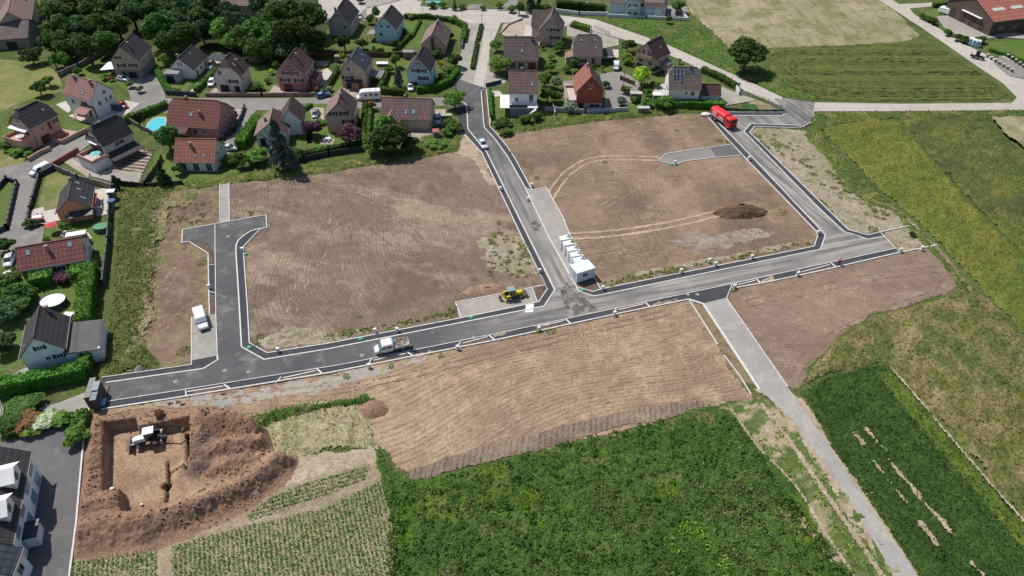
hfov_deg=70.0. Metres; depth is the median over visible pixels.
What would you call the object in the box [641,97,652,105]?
garden bush
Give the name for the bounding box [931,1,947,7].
hedge
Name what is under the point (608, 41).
paving
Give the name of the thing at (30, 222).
garden bush
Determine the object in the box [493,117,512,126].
garden bush
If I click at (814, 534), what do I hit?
sandy track
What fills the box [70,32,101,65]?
broadleaf tree
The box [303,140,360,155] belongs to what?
hedge
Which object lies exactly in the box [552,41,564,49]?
garden tree
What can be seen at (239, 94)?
garden wall
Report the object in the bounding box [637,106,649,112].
greenhouse
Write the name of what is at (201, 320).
van
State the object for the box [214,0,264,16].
house
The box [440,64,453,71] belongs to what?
garden bush
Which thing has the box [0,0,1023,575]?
ground
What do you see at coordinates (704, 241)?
stony ground
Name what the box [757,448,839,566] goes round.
grass strip
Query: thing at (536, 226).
asphalt patch
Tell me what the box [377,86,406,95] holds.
hedge
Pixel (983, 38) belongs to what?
garden bush
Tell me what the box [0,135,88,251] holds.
village street
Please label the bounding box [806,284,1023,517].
flattened grass
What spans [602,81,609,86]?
garden bush
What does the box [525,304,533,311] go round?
crossing slab
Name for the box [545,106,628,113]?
garden fence
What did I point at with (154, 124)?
swimming pool
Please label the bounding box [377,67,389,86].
hedge
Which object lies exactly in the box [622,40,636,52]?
garden tree
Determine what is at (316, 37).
broadleaf tree
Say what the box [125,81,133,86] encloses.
garden bush
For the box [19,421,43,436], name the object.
garden bush
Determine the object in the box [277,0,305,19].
broadleaf tree
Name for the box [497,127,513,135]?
garden bush
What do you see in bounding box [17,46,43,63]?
garden bush
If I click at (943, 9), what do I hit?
caravan
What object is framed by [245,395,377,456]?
hay field
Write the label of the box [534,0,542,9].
conifer tree
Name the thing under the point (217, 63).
paving
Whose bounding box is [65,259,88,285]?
hedge
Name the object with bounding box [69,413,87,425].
garden bush
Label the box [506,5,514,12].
garden bush
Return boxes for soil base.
[140,118,925,404]
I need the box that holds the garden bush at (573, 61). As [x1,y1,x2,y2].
[567,57,579,67]
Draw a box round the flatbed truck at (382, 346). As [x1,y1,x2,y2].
[374,337,409,355]
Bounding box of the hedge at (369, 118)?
[365,106,372,133]
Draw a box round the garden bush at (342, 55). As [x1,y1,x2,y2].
[339,52,345,60]
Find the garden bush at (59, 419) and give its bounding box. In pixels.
[47,409,68,426]
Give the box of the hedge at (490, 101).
[488,87,492,118]
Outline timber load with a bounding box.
[395,338,407,345]
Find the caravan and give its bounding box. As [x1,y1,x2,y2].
[938,5,949,14]
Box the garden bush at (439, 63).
[436,60,443,66]
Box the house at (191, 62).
[162,44,225,82]
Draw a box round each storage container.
[84,377,97,407]
[89,390,101,410]
[91,381,105,397]
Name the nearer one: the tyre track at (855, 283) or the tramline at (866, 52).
the tyre track at (855, 283)
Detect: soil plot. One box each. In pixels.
[91,300,752,471]
[125,185,219,372]
[230,139,544,350]
[495,114,816,287]
[727,245,964,388]
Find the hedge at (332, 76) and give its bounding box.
[322,65,340,91]
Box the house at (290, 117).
[254,95,306,144]
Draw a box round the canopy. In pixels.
[376,61,387,65]
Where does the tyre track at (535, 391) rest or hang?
on the soil plot at (649, 345)
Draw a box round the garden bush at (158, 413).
[154,409,163,417]
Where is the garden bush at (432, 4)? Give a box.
[427,1,436,7]
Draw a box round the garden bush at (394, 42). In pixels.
[389,39,397,48]
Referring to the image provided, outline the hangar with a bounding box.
[944,0,1023,34]
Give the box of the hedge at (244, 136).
[233,114,261,149]
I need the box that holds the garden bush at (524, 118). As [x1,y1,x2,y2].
[518,114,531,123]
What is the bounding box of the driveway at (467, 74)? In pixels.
[457,22,506,87]
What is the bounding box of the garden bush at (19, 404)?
[4,392,44,417]
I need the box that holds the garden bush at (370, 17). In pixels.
[364,14,374,22]
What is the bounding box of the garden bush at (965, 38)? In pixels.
[959,35,969,42]
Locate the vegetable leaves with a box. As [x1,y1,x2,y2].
[741,104,758,110]
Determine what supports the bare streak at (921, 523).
on the young cereal
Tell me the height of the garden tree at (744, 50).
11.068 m
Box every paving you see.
[12,367,28,374]
[31,207,46,223]
[41,141,57,148]
[45,209,59,222]
[56,101,70,112]
[60,230,91,237]
[61,129,78,143]
[63,157,89,176]
[68,100,139,123]
[89,170,140,181]
[95,188,112,215]
[187,135,230,139]
[191,61,219,91]
[211,88,227,91]
[228,108,241,129]
[270,85,286,91]
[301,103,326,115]
[310,107,323,119]
[314,68,331,86]
[316,61,328,65]
[320,138,334,143]
[343,88,363,96]
[361,8,366,20]
[366,0,397,7]
[410,129,432,138]
[433,109,445,125]
[467,4,482,8]
[492,91,502,96]
[498,0,517,9]
[501,20,530,35]
[524,25,531,35]
[567,24,618,47]
[603,49,618,58]
[653,84,664,95]
[665,6,687,15]
[720,87,754,104]
[775,98,785,108]
[936,15,1023,38]
[994,56,1023,78]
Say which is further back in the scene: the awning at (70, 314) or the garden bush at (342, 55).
the garden bush at (342, 55)
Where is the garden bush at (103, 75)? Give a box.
[99,73,107,79]
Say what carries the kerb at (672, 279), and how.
on the soil base
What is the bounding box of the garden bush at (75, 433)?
[62,423,90,447]
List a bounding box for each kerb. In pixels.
[68,439,84,575]
[92,298,688,410]
[102,317,191,377]
[106,355,218,382]
[107,248,895,401]
[181,214,460,352]
[187,385,222,391]
[215,242,217,354]
[229,184,229,220]
[235,228,259,346]
[241,102,554,359]
[283,370,315,377]
[374,353,405,360]
[455,135,546,316]
[461,286,547,317]
[481,91,825,296]
[486,89,600,291]
[605,116,817,288]
[657,144,731,160]
[658,155,740,164]
[689,298,759,389]
[689,299,717,344]
[724,355,750,394]
[726,285,787,386]
[733,113,785,115]
[737,244,936,287]
[743,123,883,239]
[749,126,915,234]
[801,264,829,271]
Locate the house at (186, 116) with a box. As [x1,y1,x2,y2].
[166,95,235,137]
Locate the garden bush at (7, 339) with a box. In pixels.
[0,332,16,352]
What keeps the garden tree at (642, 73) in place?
on the ground at (106, 292)
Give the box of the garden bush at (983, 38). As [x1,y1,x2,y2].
[975,36,986,41]
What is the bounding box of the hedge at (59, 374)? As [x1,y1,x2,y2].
[0,359,87,396]
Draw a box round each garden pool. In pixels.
[39,292,67,310]
[92,221,111,233]
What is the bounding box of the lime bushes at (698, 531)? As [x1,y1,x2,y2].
[511,519,732,575]
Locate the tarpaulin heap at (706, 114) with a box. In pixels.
[701,112,710,116]
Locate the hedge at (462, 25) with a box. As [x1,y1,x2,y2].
[449,17,467,42]
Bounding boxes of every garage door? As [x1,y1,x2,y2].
[6,41,18,48]
[40,133,49,143]
[99,106,108,115]
[128,72,137,77]
[220,85,229,91]
[234,86,240,91]
[260,138,266,144]
[284,84,292,90]
[528,63,535,68]
[578,103,583,108]
[645,9,651,15]
[654,10,661,15]
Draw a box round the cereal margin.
[871,366,1023,548]
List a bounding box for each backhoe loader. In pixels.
[126,425,185,450]
[498,286,528,302]
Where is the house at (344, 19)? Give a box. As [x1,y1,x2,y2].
[327,0,359,35]
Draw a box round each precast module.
[558,233,571,249]
[562,238,575,254]
[566,244,578,260]
[569,249,582,263]
[572,255,585,263]
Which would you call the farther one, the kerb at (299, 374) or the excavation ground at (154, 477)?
the kerb at (299, 374)
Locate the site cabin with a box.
[569,259,595,282]
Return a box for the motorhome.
[357,88,380,100]
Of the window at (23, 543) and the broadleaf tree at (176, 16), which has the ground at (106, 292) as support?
the broadleaf tree at (176, 16)
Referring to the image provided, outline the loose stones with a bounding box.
[257,138,902,407]
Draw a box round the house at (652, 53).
[634,35,673,73]
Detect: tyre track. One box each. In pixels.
[128,395,249,409]
[157,255,205,288]
[255,211,422,283]
[263,380,389,399]
[266,376,381,392]
[284,213,330,321]
[294,213,339,321]
[297,249,507,326]
[302,244,505,316]
[304,184,446,291]
[307,181,453,289]
[342,313,671,392]
[343,310,663,386]
[384,356,698,420]
[391,385,729,445]
[395,368,660,425]
[397,393,732,453]
[420,396,607,461]
[458,401,610,454]
[534,126,692,150]
[542,129,689,151]
[549,155,658,191]
[552,159,656,199]
[570,211,713,233]
[571,166,661,218]
[572,216,720,239]
[575,170,663,221]
[584,232,794,256]
[589,237,799,260]
[663,313,688,368]
[671,309,703,375]
[739,266,934,300]
[754,271,948,305]
[790,289,936,375]
[798,293,943,379]
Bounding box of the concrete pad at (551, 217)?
[526,187,591,283]
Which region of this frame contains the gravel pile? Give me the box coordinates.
[134,365,144,371]
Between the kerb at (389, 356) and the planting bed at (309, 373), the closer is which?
the planting bed at (309, 373)
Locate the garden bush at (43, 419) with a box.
[32,408,57,429]
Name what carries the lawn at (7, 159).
on the ground at (106, 292)
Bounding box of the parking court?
[0,423,81,575]
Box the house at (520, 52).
[503,34,538,68]
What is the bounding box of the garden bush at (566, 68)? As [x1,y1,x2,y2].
[562,66,570,72]
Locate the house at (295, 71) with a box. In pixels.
[275,47,322,91]
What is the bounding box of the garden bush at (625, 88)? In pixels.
[620,85,630,91]
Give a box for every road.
[103,79,893,400]
[659,148,715,163]
[711,145,742,156]
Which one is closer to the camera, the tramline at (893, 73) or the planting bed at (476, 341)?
the planting bed at (476, 341)
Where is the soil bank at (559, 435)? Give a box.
[405,401,704,479]
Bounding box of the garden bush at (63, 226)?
[57,222,72,231]
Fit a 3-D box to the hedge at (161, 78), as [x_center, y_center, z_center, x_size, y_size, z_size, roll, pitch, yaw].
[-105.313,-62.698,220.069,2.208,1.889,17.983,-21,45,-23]
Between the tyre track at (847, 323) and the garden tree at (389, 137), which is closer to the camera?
the tyre track at (847, 323)
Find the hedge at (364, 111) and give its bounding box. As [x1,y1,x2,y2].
[359,101,367,143]
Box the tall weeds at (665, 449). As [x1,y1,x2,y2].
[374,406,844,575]
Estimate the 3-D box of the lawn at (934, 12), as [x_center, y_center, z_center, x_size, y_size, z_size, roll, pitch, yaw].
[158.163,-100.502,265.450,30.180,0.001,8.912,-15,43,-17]
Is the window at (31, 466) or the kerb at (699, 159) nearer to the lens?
the window at (31, 466)
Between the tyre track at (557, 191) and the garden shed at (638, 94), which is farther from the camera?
the garden shed at (638, 94)
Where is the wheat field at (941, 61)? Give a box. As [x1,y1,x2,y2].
[769,37,1007,101]
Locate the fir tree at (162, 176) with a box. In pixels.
[153,163,171,186]
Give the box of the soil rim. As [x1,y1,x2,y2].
[73,406,298,561]
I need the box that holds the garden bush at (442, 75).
[437,72,448,78]
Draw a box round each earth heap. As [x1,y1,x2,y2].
[358,399,388,418]
[463,283,510,295]
[713,203,767,218]
[771,208,786,215]
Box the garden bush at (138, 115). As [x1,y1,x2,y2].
[132,112,141,119]
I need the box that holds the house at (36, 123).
[2,100,68,152]
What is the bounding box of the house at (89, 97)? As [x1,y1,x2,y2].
[62,74,116,122]
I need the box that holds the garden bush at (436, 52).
[431,49,440,57]
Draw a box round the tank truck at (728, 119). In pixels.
[710,105,737,128]
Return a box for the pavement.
[101,78,897,407]
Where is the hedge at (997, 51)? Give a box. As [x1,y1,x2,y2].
[988,47,1023,63]
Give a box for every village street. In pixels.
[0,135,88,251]
[126,74,450,112]
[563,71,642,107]
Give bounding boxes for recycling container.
[968,37,974,44]
[971,39,977,45]
[975,39,981,46]
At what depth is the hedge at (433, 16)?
258.71 m
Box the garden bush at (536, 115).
[532,111,542,119]
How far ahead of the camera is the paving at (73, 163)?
183.28 m
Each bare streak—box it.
[852,431,865,445]
[864,427,877,442]
[872,460,907,502]
[888,459,951,532]
[917,520,938,545]
[968,560,984,575]
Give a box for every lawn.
[0,59,62,111]
[0,124,12,141]
[0,151,24,166]
[0,182,13,225]
[0,274,77,371]
[37,172,68,209]
[44,219,108,263]
[61,120,89,129]
[62,59,128,91]
[145,113,166,125]
[148,152,243,182]
[167,78,194,90]
[247,64,268,90]
[296,115,313,147]
[305,129,362,149]
[323,27,333,48]
[329,67,342,93]
[359,110,379,129]
[367,42,396,51]
[388,61,409,86]
[404,20,424,48]
[449,22,461,42]
[492,95,553,123]
[541,52,570,68]
[611,101,655,112]
[916,7,945,20]
[985,39,1023,57]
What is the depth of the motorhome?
209.89 m
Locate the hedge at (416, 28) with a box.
[411,19,421,37]
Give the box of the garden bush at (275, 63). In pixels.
[271,61,278,67]
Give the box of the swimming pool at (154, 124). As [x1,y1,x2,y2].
[146,117,166,130]
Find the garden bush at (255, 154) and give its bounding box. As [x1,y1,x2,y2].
[244,147,267,163]
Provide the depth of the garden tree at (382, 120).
190.76 m
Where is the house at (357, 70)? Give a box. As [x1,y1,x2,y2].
[339,46,384,88]
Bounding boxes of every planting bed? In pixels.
[191,241,213,264]
[194,386,227,393]
[209,294,214,313]
[278,371,318,381]
[370,354,410,363]
[459,338,492,345]
[484,91,488,126]
[533,285,546,300]
[541,322,568,328]
[577,278,599,290]
[617,305,648,313]
[800,266,832,273]
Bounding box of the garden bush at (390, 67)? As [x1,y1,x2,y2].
[387,64,393,72]
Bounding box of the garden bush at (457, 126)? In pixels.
[447,122,462,131]
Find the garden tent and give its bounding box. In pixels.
[652,92,661,100]
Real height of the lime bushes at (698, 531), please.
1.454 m
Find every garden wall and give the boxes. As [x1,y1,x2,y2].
[27,146,50,160]
[27,165,53,208]
[31,218,44,221]
[50,147,79,164]
[51,163,115,189]
[52,127,86,143]
[57,51,102,76]
[129,118,154,136]
[165,90,196,96]
[205,92,327,96]
[499,17,522,34]
[555,8,607,15]
[608,13,688,20]
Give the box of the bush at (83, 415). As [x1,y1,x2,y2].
[65,407,90,428]
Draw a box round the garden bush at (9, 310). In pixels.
[0,298,20,322]
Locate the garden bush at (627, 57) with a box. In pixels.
[620,52,633,63]
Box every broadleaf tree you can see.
[35,29,57,53]
[36,0,71,21]
[37,13,70,34]
[50,29,77,59]
[60,0,81,14]
[65,14,90,36]
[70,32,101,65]
[76,0,105,16]
[78,13,113,35]
[91,30,119,55]
[98,0,122,11]
[102,10,131,40]
[114,0,144,30]
[133,0,166,20]
[138,11,173,38]
[152,31,176,57]
[157,0,172,10]
[159,9,189,23]
[166,21,201,48]
[171,0,201,23]
[187,5,214,22]
[192,18,211,45]
[200,0,218,11]
[208,17,233,39]
[212,0,240,17]
[218,10,252,26]
[220,33,235,52]
[227,25,255,51]
[240,17,266,38]
[242,37,267,63]
[247,0,267,10]
[256,0,289,21]
[260,20,286,55]
[260,41,275,61]
[271,17,312,45]
[272,41,298,58]
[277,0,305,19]
[293,0,327,27]
[297,41,317,57]
[298,26,327,56]
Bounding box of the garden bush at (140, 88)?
[135,85,143,91]
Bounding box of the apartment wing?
[0,544,32,575]
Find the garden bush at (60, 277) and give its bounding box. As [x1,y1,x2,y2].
[52,273,70,282]
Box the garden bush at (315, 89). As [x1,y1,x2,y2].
[310,86,318,91]
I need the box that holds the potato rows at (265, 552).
[70,480,401,575]
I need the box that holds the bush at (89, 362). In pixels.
[73,351,96,375]
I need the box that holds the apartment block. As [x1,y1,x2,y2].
[0,446,44,558]
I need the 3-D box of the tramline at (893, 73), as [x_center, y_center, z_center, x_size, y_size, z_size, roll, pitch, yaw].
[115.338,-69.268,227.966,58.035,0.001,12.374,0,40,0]
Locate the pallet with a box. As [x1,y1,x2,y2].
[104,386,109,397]
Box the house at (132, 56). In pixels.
[100,32,155,77]
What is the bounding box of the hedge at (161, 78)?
[153,67,169,91]
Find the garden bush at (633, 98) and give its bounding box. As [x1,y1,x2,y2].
[629,95,638,101]
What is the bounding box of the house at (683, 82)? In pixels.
[664,64,701,99]
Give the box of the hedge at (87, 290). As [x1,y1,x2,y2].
[72,259,100,321]
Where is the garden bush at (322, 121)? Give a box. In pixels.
[316,119,325,125]
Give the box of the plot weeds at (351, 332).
[133,129,889,378]
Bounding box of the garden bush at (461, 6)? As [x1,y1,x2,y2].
[457,4,465,8]
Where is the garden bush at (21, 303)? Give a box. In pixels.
[12,296,29,311]
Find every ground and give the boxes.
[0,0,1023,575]
[73,406,298,557]
[155,355,428,407]
[258,324,408,348]
[284,447,377,491]
[455,131,495,184]
[477,236,536,276]
[610,241,799,283]
[667,228,770,250]
[751,128,934,254]
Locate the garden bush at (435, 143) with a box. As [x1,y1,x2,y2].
[424,138,446,148]
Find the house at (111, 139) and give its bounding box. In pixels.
[76,114,145,172]
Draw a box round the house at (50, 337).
[18,304,107,370]
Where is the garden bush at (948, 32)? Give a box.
[943,29,952,35]
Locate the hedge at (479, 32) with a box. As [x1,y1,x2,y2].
[475,23,483,40]
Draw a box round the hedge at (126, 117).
[121,108,147,123]
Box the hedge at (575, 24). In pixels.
[569,20,591,31]
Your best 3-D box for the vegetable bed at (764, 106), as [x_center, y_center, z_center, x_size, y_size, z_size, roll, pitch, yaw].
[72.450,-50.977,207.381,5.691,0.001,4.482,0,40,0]
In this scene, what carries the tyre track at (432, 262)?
on the soil plot at (375, 252)
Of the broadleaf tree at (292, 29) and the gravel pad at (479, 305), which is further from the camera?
the broadleaf tree at (292, 29)
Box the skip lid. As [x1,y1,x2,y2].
[100,398,106,407]
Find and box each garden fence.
[0,175,18,231]
[24,205,31,219]
[100,193,111,286]
[108,175,120,193]
[119,180,182,186]
[142,154,162,182]
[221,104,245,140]
[295,146,362,162]
[312,50,338,55]
[340,50,414,57]
[486,79,501,86]
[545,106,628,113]
[620,75,634,84]
[722,107,784,111]
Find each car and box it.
[2,252,15,267]
[110,104,122,110]
[116,74,129,81]
[117,100,128,108]
[206,61,215,68]
[207,77,214,85]
[225,143,237,150]
[312,109,319,118]
[315,91,330,98]
[408,83,413,90]
[433,114,440,123]
[477,138,487,148]
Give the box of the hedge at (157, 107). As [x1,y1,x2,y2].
[143,100,168,115]
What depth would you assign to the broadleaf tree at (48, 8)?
246.06 m
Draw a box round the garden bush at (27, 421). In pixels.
[12,409,42,436]
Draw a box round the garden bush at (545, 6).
[540,4,550,9]
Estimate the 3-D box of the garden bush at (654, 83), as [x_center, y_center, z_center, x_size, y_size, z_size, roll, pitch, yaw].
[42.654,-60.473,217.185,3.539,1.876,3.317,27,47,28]
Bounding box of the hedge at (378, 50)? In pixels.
[368,47,384,51]
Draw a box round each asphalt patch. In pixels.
[531,221,542,230]
[560,282,598,317]
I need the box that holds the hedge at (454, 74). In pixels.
[414,66,461,93]
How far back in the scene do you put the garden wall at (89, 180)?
177.28 m
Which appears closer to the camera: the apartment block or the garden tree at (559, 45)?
the apartment block
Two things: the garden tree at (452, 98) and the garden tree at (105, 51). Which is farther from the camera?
the garden tree at (105, 51)
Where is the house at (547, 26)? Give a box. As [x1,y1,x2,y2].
[531,6,564,44]
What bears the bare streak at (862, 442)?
on the young cereal
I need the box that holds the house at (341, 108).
[324,87,358,132]
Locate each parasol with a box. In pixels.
[45,221,56,230]
[90,151,99,156]
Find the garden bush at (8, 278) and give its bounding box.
[0,271,23,295]
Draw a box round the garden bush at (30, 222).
[21,219,40,226]
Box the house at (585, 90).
[564,62,604,108]
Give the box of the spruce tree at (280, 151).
[260,118,299,170]
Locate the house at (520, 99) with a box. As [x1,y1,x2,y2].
[500,67,537,116]
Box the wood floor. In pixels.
[41,0,327,60]
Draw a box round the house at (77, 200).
[55,177,96,226]
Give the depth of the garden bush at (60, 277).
147.84 m
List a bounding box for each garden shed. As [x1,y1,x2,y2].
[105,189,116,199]
[246,55,266,61]
[334,54,339,61]
[402,50,413,58]
[432,128,439,137]
[438,113,451,119]
[630,91,641,100]
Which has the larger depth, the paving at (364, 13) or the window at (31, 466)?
the paving at (364, 13)
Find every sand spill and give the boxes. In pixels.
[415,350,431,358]
[493,323,549,336]
[652,299,676,305]
[762,276,774,281]
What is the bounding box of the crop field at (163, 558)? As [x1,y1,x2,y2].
[72,463,399,575]
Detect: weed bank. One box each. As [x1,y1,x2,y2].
[249,393,374,426]
[375,448,411,575]
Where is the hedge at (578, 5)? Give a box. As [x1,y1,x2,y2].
[555,0,606,11]
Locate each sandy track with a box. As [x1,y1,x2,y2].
[730,408,854,575]
[760,403,885,575]
[769,472,834,567]
[890,367,1023,521]
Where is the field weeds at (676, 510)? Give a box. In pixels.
[385,416,854,575]
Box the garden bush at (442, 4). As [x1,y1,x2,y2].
[438,1,446,7]
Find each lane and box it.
[37,393,92,411]
[318,0,782,104]
[473,22,500,86]
[705,299,916,575]
[813,0,1023,110]
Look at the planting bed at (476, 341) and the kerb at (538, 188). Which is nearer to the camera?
the planting bed at (476, 341)
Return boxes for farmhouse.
[0,0,5,9]
[0,0,39,23]
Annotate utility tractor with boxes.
[970,51,984,60]
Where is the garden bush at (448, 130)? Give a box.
[440,126,453,134]
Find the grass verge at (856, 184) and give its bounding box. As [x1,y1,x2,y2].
[804,108,1023,311]
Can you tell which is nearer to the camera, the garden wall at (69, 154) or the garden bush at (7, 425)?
the garden bush at (7, 425)
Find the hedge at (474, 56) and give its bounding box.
[470,40,478,68]
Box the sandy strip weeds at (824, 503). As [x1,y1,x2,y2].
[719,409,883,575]
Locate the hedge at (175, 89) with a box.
[165,88,180,94]
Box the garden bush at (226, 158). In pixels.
[220,154,231,164]
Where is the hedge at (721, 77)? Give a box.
[700,66,741,89]
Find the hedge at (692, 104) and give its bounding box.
[654,99,726,108]
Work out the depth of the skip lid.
124.08 m
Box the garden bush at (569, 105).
[563,100,579,112]
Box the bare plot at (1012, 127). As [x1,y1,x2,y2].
[992,116,1023,146]
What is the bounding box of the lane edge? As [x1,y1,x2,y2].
[754,389,917,575]
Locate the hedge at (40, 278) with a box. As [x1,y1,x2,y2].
[24,267,55,288]
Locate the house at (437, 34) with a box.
[420,18,450,53]
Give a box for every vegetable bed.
[107,150,151,174]
[115,168,143,172]
[118,165,145,169]
[122,162,146,166]
[126,160,147,162]
[130,157,150,159]
[133,154,151,156]
[724,106,741,111]
[747,96,768,104]
[757,105,775,108]
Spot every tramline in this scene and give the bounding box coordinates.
[768,49,949,57]
[773,52,943,58]
[782,67,995,90]
[786,78,986,95]
[787,66,991,87]
[789,58,983,73]
[793,78,991,92]
[794,60,977,71]
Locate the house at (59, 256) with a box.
[15,236,92,278]
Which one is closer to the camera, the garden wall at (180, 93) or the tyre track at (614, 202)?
the tyre track at (614, 202)
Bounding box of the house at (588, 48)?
[565,31,613,64]
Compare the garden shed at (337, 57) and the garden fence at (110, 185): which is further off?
the garden shed at (337, 57)
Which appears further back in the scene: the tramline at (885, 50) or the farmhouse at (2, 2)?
the farmhouse at (2, 2)
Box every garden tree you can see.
[0,238,16,251]
[28,79,47,95]
[41,76,53,85]
[47,53,58,68]
[55,51,70,66]
[102,49,109,55]
[152,125,179,150]
[157,53,167,65]
[230,152,247,168]
[301,120,321,136]
[334,34,350,50]
[336,122,362,141]
[354,39,368,49]
[361,132,381,152]
[368,123,409,152]
[371,6,380,20]
[374,115,392,126]
[388,54,399,66]
[400,136,419,149]
[442,90,465,108]
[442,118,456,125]
[447,53,462,66]
[448,15,457,21]
[487,54,512,73]
[489,39,501,51]
[514,2,524,14]
[538,73,551,86]
[539,87,554,102]
[544,61,556,71]
[548,54,555,60]
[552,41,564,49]
[552,76,562,88]
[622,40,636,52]
[632,66,651,85]
[652,95,672,106]
[665,15,671,22]
[671,0,685,11]
[727,35,769,70]
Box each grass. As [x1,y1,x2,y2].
[97,184,172,375]
[123,187,205,357]
[142,131,462,194]
[493,107,688,134]
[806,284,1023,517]
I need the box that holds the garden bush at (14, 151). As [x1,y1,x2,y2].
[6,146,31,156]
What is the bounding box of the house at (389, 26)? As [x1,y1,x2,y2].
[367,4,404,42]
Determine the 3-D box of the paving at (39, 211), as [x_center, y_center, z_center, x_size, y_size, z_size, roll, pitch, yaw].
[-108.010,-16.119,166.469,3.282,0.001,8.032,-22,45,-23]
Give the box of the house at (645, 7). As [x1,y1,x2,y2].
[609,0,667,15]
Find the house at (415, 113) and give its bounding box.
[381,94,435,130]
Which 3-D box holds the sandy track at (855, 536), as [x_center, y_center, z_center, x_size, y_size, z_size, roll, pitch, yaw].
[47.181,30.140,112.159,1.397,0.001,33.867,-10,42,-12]
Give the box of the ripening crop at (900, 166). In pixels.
[823,118,1023,331]
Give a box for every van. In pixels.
[29,161,50,176]
[192,305,208,330]
[613,60,619,70]
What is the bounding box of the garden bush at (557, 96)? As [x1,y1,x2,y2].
[551,91,562,101]
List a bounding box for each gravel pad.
[192,314,215,359]
[457,288,536,316]
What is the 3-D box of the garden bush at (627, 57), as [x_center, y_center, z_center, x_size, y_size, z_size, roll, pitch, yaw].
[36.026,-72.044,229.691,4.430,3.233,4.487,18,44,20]
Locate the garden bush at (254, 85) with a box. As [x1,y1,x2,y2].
[248,81,263,89]
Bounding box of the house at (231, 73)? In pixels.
[212,52,252,91]
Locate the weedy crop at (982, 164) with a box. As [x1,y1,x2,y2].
[902,112,1023,252]
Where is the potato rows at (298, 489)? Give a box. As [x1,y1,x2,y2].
[247,466,368,519]
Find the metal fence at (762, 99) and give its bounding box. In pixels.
[739,92,785,110]
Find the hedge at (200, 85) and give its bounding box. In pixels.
[193,65,217,92]
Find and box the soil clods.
[76,406,269,529]
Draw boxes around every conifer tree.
[111,175,120,189]
[392,66,403,86]
[452,0,456,10]
[525,0,534,12]
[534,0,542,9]
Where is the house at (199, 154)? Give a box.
[173,138,226,170]
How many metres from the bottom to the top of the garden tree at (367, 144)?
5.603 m
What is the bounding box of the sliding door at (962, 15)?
[949,7,984,31]
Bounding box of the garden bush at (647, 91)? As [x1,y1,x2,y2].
[643,88,652,96]
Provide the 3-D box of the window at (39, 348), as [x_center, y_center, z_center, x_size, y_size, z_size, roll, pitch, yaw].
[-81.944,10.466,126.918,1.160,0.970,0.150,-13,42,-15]
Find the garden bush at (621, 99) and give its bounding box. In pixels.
[617,96,627,105]
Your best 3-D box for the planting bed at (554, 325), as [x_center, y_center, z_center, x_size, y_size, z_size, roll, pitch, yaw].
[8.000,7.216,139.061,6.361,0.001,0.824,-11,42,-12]
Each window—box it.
[7,503,11,512]
[16,524,21,540]
[17,562,25,575]
[20,504,25,519]
[21,541,27,550]
[25,480,29,495]
[25,510,33,521]
[28,463,33,477]
[30,487,37,506]
[33,470,40,488]
[36,346,44,350]
[55,353,63,358]
[56,265,65,271]
[113,56,122,59]
[192,129,198,134]
[192,163,199,170]
[205,163,212,170]
[518,62,523,68]
[589,104,599,107]
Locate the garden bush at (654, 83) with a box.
[649,81,660,86]
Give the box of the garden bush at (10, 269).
[1,266,17,272]
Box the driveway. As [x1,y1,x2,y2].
[221,110,255,163]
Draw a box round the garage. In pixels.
[699,83,720,100]
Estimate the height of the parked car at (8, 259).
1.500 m
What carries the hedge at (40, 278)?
on the ground at (106, 292)
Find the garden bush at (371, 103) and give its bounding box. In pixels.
[363,101,376,106]
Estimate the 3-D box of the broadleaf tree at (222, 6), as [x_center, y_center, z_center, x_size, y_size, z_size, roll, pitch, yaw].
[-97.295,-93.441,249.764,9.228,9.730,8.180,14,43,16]
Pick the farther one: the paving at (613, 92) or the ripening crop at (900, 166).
the paving at (613, 92)
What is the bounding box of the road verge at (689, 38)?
[602,17,819,99]
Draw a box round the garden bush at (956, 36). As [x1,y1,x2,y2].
[953,34,962,40]
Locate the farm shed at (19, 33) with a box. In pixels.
[0,19,39,49]
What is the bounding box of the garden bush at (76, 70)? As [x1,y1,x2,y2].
[72,67,81,74]
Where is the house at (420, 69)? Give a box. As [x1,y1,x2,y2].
[405,46,436,87]
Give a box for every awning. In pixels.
[64,312,73,322]
[65,230,88,238]
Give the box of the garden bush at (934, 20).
[930,18,937,24]
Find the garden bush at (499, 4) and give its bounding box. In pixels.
[495,1,503,6]
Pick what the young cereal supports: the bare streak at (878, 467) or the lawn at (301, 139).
the bare streak at (878, 467)
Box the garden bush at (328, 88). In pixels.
[321,86,332,91]
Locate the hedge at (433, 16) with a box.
[403,13,450,21]
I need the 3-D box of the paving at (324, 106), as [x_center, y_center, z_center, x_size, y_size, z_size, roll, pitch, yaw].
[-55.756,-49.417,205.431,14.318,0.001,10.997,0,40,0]
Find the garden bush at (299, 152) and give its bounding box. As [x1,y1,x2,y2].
[291,147,304,157]
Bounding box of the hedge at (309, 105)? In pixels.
[305,103,313,109]
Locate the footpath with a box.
[220,183,228,221]
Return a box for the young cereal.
[800,364,1023,575]
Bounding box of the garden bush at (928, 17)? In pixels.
[923,15,933,19]
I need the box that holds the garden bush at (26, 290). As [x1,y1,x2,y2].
[0,282,38,301]
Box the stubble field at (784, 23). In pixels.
[686,0,919,47]
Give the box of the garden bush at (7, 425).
[0,413,22,436]
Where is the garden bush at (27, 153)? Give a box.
[23,150,32,156]
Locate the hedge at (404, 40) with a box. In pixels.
[395,28,410,49]
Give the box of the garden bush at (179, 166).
[171,162,183,173]
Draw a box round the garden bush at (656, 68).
[651,66,660,70]
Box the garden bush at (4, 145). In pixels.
[0,141,10,149]
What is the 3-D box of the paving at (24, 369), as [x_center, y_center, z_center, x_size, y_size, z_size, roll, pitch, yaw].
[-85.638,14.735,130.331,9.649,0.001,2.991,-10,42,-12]

